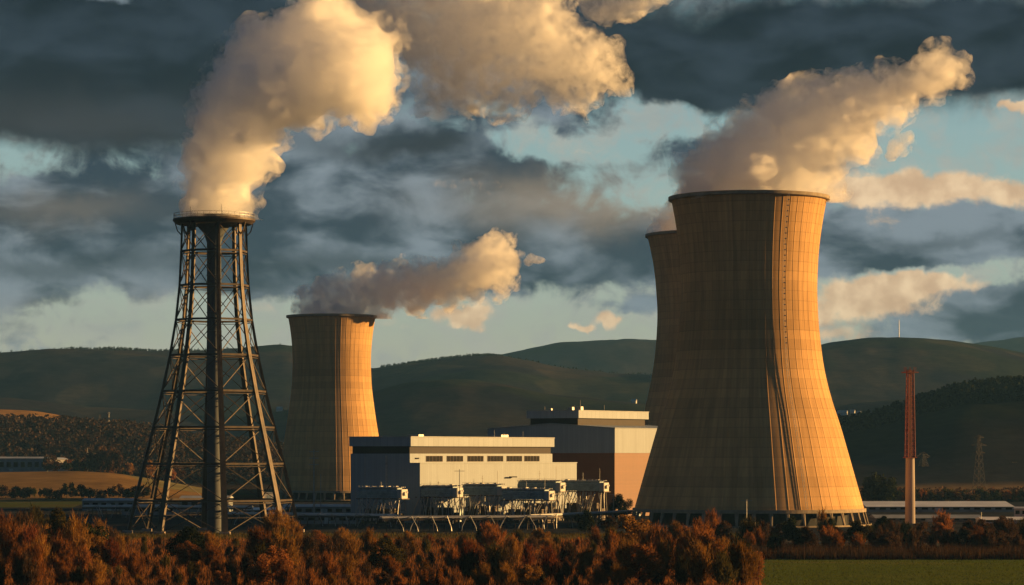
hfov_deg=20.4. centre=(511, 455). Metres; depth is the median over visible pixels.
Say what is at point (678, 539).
autumn tree
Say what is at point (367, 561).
autumn tree
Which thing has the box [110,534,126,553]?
autumn tree
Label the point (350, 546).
autumn tree
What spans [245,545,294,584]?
autumn tree
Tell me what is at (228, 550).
autumn tree
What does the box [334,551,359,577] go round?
autumn tree
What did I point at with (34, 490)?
field tree
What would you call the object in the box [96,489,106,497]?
field tree
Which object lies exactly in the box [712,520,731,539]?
hedge tree
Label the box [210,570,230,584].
autumn tree
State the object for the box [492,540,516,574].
autumn tree
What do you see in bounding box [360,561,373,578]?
autumn tree
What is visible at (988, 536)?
hedge tree
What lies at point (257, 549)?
autumn tree
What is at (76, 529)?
autumn tree
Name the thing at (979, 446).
pylon
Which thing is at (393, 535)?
verge grass
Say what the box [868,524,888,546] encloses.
hedge tree
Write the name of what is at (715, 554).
autumn tree
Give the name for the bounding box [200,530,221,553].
autumn tree
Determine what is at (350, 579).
autumn tree
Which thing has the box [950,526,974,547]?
hedge tree
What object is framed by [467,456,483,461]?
window
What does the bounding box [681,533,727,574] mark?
autumn tree
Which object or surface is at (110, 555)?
autumn tree
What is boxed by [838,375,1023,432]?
conifer wood
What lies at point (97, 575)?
autumn tree
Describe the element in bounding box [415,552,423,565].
autumn tree
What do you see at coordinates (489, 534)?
autumn tree
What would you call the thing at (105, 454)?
slope tree
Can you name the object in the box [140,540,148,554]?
autumn tree
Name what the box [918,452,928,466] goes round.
pylon
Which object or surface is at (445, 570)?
autumn tree
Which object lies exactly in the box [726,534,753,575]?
dark tree
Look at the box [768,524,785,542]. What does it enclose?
hedge tree
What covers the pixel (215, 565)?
autumn tree
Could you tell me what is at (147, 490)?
field tree
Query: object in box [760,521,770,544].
hedge tree
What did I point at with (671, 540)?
autumn tree
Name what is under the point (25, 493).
field tree
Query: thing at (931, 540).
hedge tree
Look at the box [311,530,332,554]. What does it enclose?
autumn tree
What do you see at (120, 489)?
field tree
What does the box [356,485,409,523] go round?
condenser unit
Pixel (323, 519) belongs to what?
storage shed
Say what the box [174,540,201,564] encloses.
autumn tree
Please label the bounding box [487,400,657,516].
reactor hall
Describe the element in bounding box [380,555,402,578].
autumn tree
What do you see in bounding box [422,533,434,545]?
autumn tree
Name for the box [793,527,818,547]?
hedge tree
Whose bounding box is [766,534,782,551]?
hedge tree
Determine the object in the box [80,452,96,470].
slope tree
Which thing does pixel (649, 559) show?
autumn tree
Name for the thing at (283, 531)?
autumn tree
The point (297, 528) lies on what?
autumn tree
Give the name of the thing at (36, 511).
autumn tree
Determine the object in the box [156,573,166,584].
autumn tree
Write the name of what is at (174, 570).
autumn tree
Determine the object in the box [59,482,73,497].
field tree
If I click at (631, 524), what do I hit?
autumn tree
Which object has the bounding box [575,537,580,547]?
autumn tree
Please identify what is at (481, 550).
autumn tree
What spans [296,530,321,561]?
autumn tree
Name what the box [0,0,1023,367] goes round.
sky
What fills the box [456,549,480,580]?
autumn tree
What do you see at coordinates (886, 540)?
hedge tree
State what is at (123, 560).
autumn tree
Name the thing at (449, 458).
window
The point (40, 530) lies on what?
autumn tree
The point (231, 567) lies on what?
autumn tree
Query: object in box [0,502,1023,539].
yard
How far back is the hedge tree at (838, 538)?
897.65 m
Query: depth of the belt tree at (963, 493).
1917.38 m
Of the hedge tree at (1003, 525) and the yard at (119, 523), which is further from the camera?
the yard at (119, 523)
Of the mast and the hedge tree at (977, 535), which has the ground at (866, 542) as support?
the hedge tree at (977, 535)
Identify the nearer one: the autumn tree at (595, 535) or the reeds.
the reeds
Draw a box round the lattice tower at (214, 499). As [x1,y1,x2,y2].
[122,204,303,534]
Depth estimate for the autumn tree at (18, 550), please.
708.81 m
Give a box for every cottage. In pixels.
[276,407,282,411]
[841,410,847,414]
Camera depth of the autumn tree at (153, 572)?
700.44 m
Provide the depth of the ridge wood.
6114.05 m
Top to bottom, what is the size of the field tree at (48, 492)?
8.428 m
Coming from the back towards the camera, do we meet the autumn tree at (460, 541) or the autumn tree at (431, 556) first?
the autumn tree at (460, 541)
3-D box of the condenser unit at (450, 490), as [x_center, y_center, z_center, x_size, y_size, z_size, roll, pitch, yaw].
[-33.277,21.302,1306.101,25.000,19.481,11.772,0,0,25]
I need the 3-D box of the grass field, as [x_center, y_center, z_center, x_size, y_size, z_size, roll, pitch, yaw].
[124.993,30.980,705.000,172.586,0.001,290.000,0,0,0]
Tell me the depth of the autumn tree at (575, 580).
651.84 m
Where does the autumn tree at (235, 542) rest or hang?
on the ground at (866, 542)
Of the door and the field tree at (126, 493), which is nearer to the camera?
the door
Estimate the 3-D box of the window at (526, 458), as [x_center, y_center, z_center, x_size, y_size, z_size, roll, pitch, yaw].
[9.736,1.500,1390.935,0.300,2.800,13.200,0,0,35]
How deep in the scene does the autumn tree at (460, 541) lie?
861.83 m
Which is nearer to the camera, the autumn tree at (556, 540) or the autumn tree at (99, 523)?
the autumn tree at (99, 523)
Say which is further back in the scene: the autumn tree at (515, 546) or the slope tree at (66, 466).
the slope tree at (66, 466)
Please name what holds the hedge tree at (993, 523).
on the ground at (866, 542)
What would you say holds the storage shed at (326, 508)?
on the yard at (119, 523)
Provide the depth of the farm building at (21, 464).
2620.00 m
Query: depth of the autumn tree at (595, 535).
941.70 m
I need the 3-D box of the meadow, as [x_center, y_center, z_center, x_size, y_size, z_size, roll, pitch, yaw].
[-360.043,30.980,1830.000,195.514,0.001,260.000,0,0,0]
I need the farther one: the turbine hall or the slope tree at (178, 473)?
the slope tree at (178, 473)
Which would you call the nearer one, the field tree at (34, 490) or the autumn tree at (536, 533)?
the autumn tree at (536, 533)
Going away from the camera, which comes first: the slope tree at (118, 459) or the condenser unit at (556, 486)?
the condenser unit at (556, 486)
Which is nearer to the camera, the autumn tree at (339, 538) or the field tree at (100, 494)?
the autumn tree at (339, 538)
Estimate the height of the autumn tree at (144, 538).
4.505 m
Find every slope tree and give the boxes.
[43,454,63,469]
[43,459,53,469]
[61,461,71,469]
[69,459,78,470]
[71,459,81,470]
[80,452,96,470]
[89,453,102,469]
[97,445,115,472]
[105,448,122,472]
[124,462,134,474]
[144,460,155,475]
[162,468,176,479]
[171,465,185,482]
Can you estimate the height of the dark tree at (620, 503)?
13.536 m
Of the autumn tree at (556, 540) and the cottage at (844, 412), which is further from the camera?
the cottage at (844, 412)
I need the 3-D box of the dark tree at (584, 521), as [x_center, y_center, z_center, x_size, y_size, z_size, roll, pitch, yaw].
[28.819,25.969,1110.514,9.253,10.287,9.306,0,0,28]
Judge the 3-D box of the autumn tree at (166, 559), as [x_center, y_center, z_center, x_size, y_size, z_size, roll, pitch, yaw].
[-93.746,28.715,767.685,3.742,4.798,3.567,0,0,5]
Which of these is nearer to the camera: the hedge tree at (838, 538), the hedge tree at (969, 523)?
the hedge tree at (838, 538)
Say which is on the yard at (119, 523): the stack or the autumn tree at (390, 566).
the stack
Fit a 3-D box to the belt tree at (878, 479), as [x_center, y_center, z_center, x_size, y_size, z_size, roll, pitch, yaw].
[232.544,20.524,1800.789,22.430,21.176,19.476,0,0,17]
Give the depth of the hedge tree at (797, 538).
899.59 m
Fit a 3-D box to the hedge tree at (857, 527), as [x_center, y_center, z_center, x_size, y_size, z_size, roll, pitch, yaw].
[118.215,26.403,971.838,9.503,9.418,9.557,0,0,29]
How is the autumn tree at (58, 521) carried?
on the ground at (866, 542)
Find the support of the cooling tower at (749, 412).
on the yard at (119, 523)
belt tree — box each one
[861,472,895,500]
[861,481,882,500]
[875,476,900,500]
[896,490,904,500]
[917,489,929,500]
[922,489,934,499]
[935,490,946,500]
[944,488,961,500]
[950,491,962,500]
[959,489,968,500]
[963,491,972,500]
[968,493,980,500]
[975,488,986,499]
[981,492,993,500]
[988,489,1001,500]
[1002,491,1011,499]
[1012,488,1019,498]
[1017,489,1023,499]
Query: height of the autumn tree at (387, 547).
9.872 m
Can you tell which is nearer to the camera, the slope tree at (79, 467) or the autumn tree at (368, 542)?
the autumn tree at (368, 542)
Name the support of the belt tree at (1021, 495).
on the ground at (866, 542)
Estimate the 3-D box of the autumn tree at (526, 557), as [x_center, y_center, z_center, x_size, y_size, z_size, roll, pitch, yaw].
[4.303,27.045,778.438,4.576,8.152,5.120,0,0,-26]
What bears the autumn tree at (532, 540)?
on the ground at (866, 542)
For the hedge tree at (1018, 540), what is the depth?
894.70 m
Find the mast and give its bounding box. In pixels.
[320,482,320,512]
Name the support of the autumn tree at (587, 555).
on the ground at (866, 542)
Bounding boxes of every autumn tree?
[0,510,18,567]
[0,560,9,584]
[3,509,35,533]
[9,549,38,584]
[10,540,28,569]
[11,522,32,559]
[13,540,46,584]
[16,519,48,549]
[25,502,45,526]
[27,521,44,540]
[30,532,58,574]
[35,514,51,529]
[37,523,50,538]
[43,507,79,549]
[45,529,76,564]
[52,552,74,576]
[55,566,69,584]
[61,509,96,564]
[68,566,86,584]
[72,544,93,573]
[77,533,104,562]
[84,558,109,584]
[91,518,108,539]
[100,536,123,568]
[104,526,119,543]
[104,565,111,575]
[107,574,118,584]
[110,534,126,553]
[113,565,122,575]
[120,553,128,568]
[124,535,129,545]
[124,547,146,579]
[133,574,143,584]
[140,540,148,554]
[141,535,147,542]
[149,565,159,579]
[152,546,161,556]
[153,536,161,546]
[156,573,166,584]
[159,555,169,567]
[171,564,181,576]
[171,572,182,584]
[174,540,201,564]
[185,559,201,577]
[186,574,197,584]
[198,542,222,565]
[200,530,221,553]
[209,557,223,576]
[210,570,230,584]
[225,546,237,556]
[225,559,238,576]
[226,553,234,562]
[228,573,238,584]
[229,536,240,547]
[238,551,254,574]
[242,574,251,584]
[245,525,276,563]
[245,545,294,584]
[249,541,270,568]
[263,507,294,539]
[268,526,302,569]
[269,526,295,549]
[270,526,280,541]
[274,561,295,584]
[288,517,304,536]
[293,530,304,556]
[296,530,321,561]
[303,565,320,584]
[304,546,323,577]
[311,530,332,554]
[315,551,340,580]
[317,535,338,561]
[326,574,336,584]
[332,531,345,553]
[334,526,349,543]
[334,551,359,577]
[338,528,363,567]
[346,572,354,584]
[358,526,378,555]
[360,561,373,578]
[363,554,373,568]
[368,537,407,570]
[372,571,391,584]
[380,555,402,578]
[392,574,406,584]
[394,535,411,567]
[400,563,413,578]
[403,530,415,544]
[409,540,418,556]
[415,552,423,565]
[415,559,431,577]
[418,568,430,584]
[421,538,431,553]
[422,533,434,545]
[425,550,435,566]
[428,567,446,584]
[435,538,445,547]
[439,546,446,555]
[441,567,449,577]
[443,545,460,568]
[449,573,460,584]
[454,534,470,553]
[455,538,477,573]
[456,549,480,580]
[464,539,484,560]
[469,560,490,584]
[475,526,482,539]
[477,520,507,555]
[479,537,509,578]
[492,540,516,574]
[493,562,517,584]
[503,534,517,548]
[506,535,523,565]
[511,529,524,542]
[516,564,542,584]
[520,541,536,565]
[525,535,538,553]
[530,528,550,546]
[533,543,560,578]
[538,567,546,584]
[545,537,559,551]
[552,565,568,584]
[553,536,560,544]
[555,539,577,565]
[561,559,573,576]
[570,574,578,584]
[574,557,588,577]
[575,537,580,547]
[577,546,593,567]
[586,526,601,544]
[587,539,597,554]
[587,564,609,584]
[598,515,618,531]
[599,528,619,563]
[600,526,620,556]
[600,553,612,575]
[607,560,629,584]
[611,543,666,584]
[612,534,627,562]
[615,514,652,550]
[618,535,644,560]
[628,523,669,553]
[650,572,664,584]
[656,536,677,579]
[665,518,680,540]
[666,533,677,550]
[669,523,690,548]
[670,539,689,572]
[670,555,690,584]
[673,528,689,552]
[679,517,715,549]
[680,537,714,584]
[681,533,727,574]
[702,505,722,531]
[706,538,725,574]
[709,546,740,584]
[719,537,730,554]
[728,539,760,584]
[748,549,765,580]
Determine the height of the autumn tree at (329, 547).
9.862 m
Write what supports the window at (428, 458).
in the turbine hall
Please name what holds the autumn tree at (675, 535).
on the ground at (866, 542)
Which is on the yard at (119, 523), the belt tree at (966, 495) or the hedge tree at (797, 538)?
the belt tree at (966, 495)
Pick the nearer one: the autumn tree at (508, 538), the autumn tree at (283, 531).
the autumn tree at (283, 531)
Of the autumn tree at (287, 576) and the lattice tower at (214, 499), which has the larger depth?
the lattice tower at (214, 499)
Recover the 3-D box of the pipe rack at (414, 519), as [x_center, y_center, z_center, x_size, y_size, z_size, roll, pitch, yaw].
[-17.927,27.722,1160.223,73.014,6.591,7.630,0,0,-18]
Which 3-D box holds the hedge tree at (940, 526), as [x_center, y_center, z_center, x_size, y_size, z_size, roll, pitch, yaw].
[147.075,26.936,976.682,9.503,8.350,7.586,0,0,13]
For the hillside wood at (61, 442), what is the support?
on the hills
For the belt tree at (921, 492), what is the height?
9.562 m
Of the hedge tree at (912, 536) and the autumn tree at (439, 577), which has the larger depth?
the hedge tree at (912, 536)
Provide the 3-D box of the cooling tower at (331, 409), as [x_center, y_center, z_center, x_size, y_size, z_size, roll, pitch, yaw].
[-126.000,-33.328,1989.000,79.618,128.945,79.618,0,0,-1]
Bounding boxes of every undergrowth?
[3,535,761,584]
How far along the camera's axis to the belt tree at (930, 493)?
1924.19 m
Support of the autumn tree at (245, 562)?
on the ground at (866, 542)
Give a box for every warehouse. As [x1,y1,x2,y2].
[862,501,1014,511]
[869,515,980,521]
[975,517,1023,523]
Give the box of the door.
[324,518,330,523]
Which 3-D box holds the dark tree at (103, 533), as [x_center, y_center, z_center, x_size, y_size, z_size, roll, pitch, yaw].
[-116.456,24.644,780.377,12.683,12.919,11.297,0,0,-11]
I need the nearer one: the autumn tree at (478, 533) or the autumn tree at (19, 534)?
the autumn tree at (19, 534)
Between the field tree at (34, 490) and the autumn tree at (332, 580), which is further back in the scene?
the field tree at (34, 490)
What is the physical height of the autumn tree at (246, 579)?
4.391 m
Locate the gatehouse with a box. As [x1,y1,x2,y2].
[1014,507,1023,516]
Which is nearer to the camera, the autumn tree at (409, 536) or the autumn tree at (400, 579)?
the autumn tree at (400, 579)
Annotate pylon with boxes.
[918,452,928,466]
[972,436,985,489]
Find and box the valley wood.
[859,486,1023,498]
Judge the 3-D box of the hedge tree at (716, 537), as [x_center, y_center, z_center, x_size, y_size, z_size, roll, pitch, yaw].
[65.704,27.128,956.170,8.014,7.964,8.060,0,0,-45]
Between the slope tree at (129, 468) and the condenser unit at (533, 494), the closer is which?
the condenser unit at (533, 494)
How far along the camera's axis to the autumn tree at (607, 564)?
698.10 m
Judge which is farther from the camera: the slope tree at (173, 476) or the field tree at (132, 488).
the slope tree at (173, 476)
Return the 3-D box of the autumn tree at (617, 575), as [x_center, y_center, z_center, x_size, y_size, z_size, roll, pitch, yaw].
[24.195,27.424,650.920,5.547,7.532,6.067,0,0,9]
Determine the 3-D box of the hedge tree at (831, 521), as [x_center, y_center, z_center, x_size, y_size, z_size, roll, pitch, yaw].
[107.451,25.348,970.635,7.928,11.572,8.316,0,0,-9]
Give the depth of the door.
1289.89 m
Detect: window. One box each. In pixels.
[426,456,442,461]
[447,456,462,461]
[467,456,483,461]
[487,456,502,461]
[506,456,521,461]
[524,456,539,461]
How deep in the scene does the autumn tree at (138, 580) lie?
653.89 m
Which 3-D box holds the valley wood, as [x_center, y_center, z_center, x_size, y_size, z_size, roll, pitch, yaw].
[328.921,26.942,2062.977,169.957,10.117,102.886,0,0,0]
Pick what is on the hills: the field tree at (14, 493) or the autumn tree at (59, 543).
the field tree at (14, 493)
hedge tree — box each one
[702,525,719,541]
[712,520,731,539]
[736,514,759,539]
[743,531,756,545]
[754,525,766,548]
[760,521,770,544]
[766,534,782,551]
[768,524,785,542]
[778,515,800,541]
[792,531,805,547]
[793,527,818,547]
[816,516,836,534]
[817,507,828,530]
[819,524,838,548]
[832,526,847,541]
[833,529,844,550]
[846,519,872,544]
[850,532,865,548]
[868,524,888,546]
[873,516,895,529]
[873,531,901,548]
[881,519,902,541]
[899,521,911,545]
[906,525,920,550]
[914,521,929,543]
[926,508,955,534]
[927,534,937,548]
[928,522,949,542]
[937,529,957,546]
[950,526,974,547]
[962,519,973,540]
[970,519,989,546]
[971,524,983,546]
[980,527,997,548]
[990,515,1016,541]
[994,518,1019,537]
[994,530,1013,549]
[1010,534,1023,547]
[1015,518,1023,540]
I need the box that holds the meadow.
[0,501,81,506]
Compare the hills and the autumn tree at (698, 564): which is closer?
the autumn tree at (698, 564)
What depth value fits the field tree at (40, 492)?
2002.18 m
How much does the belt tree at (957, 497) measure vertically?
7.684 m
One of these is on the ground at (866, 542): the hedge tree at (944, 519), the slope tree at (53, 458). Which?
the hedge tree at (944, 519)
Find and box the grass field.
[753,559,1023,584]
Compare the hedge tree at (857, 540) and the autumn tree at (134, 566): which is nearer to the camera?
the autumn tree at (134, 566)
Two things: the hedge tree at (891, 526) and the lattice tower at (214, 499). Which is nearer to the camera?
the hedge tree at (891, 526)
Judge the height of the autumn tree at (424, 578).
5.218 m
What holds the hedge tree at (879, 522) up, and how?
on the ground at (866, 542)
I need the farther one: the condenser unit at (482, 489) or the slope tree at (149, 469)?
the slope tree at (149, 469)
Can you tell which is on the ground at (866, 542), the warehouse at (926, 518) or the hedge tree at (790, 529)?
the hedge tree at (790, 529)
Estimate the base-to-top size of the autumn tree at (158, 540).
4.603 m
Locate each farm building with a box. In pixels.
[0,457,47,471]
[48,458,67,470]
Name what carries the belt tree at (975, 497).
on the yard at (119, 523)
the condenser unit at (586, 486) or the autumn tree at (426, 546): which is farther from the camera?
the condenser unit at (586, 486)
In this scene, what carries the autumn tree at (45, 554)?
on the ground at (866, 542)
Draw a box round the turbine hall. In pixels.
[349,430,576,522]
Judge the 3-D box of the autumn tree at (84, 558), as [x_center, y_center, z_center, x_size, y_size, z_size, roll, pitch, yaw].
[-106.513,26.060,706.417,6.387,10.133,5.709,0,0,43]
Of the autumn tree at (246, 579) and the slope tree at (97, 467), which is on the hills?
the slope tree at (97, 467)
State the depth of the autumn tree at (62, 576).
660.39 m
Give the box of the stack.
[901,367,918,522]
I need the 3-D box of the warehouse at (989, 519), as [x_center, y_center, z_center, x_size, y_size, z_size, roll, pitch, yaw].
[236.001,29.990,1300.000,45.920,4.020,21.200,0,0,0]
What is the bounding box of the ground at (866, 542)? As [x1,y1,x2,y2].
[8,489,1023,584]
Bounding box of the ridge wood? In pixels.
[0,344,650,374]
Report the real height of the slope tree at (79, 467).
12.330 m
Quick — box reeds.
[718,536,1023,559]
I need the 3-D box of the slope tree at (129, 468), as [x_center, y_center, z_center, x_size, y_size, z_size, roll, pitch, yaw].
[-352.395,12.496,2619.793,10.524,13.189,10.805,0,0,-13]
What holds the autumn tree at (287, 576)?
on the ground at (866, 542)
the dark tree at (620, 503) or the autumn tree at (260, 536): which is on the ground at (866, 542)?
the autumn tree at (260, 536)
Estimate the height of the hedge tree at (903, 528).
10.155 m
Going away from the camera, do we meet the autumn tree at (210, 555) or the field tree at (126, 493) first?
the autumn tree at (210, 555)
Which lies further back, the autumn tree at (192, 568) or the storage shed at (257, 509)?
the storage shed at (257, 509)
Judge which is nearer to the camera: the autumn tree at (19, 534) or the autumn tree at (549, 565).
the autumn tree at (549, 565)
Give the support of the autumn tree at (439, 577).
on the ground at (866, 542)
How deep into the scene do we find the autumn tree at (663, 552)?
704.71 m
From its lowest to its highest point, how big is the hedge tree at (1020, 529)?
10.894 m
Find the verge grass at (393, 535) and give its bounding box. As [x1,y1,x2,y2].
[116,531,741,540]
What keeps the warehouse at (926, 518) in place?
on the yard at (119, 523)
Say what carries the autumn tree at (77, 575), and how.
on the ground at (866, 542)
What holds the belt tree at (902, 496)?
on the ground at (866, 542)
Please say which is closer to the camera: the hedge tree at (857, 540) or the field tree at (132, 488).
the hedge tree at (857, 540)
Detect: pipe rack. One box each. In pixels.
[82,505,253,518]
[228,512,398,527]
[379,515,553,531]
[527,510,641,529]
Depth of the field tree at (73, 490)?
1997.47 m
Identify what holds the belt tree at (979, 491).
on the ground at (866, 542)
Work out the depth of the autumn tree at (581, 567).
701.26 m
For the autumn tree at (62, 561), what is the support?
on the ground at (866, 542)
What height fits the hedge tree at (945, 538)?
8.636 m
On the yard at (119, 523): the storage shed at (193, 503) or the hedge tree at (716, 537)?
the storage shed at (193, 503)
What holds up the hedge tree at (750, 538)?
on the ground at (866, 542)
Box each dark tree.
[68,522,109,565]
[165,526,206,556]
[574,509,595,532]
[608,493,632,520]
[664,534,676,561]
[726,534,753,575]
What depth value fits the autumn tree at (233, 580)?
648.58 m
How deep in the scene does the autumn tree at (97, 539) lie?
777.04 m
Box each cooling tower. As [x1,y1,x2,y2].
[279,313,378,500]
[632,190,871,527]
[644,230,680,425]
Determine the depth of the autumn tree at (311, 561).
690.89 m
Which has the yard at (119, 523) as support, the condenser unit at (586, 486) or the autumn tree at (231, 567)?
the condenser unit at (586, 486)
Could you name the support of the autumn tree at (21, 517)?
on the ground at (866, 542)
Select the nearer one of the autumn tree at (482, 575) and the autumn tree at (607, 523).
the autumn tree at (482, 575)
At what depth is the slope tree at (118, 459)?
2556.38 m
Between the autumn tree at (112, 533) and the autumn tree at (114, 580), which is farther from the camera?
the autumn tree at (112, 533)
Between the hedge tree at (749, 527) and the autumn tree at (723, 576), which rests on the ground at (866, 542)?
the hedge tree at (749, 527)
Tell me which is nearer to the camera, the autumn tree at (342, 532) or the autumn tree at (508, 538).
the autumn tree at (508, 538)
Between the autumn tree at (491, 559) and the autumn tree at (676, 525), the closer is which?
the autumn tree at (491, 559)
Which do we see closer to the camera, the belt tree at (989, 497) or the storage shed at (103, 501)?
the storage shed at (103, 501)
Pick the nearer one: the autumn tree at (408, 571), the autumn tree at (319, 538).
the autumn tree at (408, 571)
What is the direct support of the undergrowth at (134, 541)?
on the ground at (866, 542)
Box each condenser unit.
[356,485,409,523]
[412,481,464,522]
[457,471,506,521]
[500,481,555,522]
[516,471,566,520]
[561,479,610,519]
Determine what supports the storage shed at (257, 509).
on the yard at (119, 523)
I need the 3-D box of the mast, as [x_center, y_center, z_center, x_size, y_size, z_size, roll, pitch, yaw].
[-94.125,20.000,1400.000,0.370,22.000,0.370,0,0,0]
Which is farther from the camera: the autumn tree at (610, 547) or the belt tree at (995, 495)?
the belt tree at (995, 495)
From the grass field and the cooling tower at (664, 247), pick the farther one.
the cooling tower at (664, 247)
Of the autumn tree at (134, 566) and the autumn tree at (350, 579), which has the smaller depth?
the autumn tree at (350, 579)
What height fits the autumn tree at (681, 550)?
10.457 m
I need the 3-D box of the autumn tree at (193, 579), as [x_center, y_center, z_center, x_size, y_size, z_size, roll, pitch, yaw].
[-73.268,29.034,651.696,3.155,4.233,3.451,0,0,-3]
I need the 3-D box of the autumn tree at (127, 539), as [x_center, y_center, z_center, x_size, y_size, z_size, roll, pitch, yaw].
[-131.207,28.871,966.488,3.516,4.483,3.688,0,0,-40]
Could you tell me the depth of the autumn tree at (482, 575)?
649.31 m
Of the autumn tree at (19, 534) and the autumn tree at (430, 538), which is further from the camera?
the autumn tree at (430, 538)
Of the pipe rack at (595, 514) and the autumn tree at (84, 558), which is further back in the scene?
the pipe rack at (595, 514)
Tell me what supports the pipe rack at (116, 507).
on the yard at (119, 523)
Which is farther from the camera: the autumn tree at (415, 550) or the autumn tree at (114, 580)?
the autumn tree at (415, 550)
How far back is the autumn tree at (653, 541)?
759.68 m
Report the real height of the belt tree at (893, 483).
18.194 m
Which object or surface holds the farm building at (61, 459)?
on the hills
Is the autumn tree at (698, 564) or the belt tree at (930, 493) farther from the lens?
the belt tree at (930, 493)
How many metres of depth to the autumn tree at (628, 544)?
705.40 m
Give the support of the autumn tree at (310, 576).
on the ground at (866, 542)
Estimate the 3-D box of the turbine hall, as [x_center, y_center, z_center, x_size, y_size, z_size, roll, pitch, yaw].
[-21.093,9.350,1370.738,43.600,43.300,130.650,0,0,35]
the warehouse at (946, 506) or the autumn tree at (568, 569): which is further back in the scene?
the warehouse at (946, 506)
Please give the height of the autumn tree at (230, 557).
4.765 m
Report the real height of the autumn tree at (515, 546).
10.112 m
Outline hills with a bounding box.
[0,337,1023,501]
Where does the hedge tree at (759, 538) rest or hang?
on the ground at (866, 542)
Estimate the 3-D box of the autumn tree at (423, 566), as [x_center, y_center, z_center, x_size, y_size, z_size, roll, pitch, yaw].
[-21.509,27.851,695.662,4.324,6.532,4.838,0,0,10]
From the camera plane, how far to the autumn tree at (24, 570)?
646.41 m
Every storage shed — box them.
[81,498,138,510]
[122,504,178,514]
[180,496,233,511]
[241,507,286,517]
[283,504,350,512]
[298,515,358,523]
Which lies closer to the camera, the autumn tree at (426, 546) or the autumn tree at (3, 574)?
the autumn tree at (3, 574)
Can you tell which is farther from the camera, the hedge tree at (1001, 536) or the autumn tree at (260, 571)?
the hedge tree at (1001, 536)
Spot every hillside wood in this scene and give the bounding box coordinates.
[0,413,283,482]
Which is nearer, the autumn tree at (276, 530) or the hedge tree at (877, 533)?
the autumn tree at (276, 530)
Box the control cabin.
[264,492,274,511]
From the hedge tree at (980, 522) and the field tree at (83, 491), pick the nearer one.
the hedge tree at (980, 522)
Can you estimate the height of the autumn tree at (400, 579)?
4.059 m
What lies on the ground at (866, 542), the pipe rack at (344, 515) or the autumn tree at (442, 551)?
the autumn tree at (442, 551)
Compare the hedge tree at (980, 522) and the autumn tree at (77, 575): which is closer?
the autumn tree at (77, 575)
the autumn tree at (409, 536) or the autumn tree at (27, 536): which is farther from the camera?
the autumn tree at (409, 536)
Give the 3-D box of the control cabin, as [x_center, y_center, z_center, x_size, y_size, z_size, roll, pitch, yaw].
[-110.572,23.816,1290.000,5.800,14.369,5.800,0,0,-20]
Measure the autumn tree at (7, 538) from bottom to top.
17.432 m
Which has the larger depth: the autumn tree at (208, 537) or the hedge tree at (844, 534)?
the hedge tree at (844, 534)
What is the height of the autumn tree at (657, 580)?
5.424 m
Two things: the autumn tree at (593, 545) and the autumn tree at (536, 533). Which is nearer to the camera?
the autumn tree at (593, 545)
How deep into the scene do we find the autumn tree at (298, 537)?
848.13 m
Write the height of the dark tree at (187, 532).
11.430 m
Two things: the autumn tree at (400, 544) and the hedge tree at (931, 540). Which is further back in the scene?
the hedge tree at (931, 540)
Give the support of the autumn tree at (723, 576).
on the grass field
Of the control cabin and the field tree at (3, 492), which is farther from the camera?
the field tree at (3, 492)
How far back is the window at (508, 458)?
1378.29 m
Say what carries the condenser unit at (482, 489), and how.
on the yard at (119, 523)
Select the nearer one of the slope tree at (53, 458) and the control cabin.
the control cabin
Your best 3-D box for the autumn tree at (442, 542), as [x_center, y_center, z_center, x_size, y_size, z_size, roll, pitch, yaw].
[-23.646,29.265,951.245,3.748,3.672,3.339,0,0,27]
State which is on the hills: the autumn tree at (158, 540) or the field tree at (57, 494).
the field tree at (57, 494)
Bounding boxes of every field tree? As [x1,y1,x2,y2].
[0,485,10,497]
[8,486,21,499]
[19,487,32,499]
[28,487,36,495]
[38,488,45,496]
[45,487,53,497]
[50,489,62,498]
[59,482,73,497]
[68,488,77,496]
[74,484,92,498]
[88,488,97,497]
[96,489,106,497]
[103,487,114,497]
[110,484,125,497]
[121,488,134,497]
[129,485,143,497]
[140,484,150,497]
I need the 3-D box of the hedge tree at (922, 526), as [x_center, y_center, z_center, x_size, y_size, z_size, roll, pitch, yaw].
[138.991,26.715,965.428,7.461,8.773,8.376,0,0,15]
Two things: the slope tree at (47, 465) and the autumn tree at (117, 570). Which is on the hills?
the slope tree at (47, 465)
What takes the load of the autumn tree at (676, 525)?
on the ground at (866, 542)
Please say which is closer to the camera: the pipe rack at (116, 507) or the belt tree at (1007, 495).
the pipe rack at (116, 507)
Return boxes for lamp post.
[459,469,459,527]
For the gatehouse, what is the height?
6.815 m
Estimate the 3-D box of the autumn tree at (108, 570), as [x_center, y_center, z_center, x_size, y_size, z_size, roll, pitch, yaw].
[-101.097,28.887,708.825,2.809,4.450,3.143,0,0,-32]
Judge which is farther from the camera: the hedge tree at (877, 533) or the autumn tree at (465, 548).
the hedge tree at (877, 533)
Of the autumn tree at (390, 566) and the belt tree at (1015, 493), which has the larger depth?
the belt tree at (1015, 493)
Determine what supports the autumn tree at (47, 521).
on the ground at (866, 542)
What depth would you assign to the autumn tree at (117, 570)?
706.89 m
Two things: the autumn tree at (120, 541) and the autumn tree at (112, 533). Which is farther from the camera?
the autumn tree at (112, 533)
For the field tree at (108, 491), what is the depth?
1996.90 m

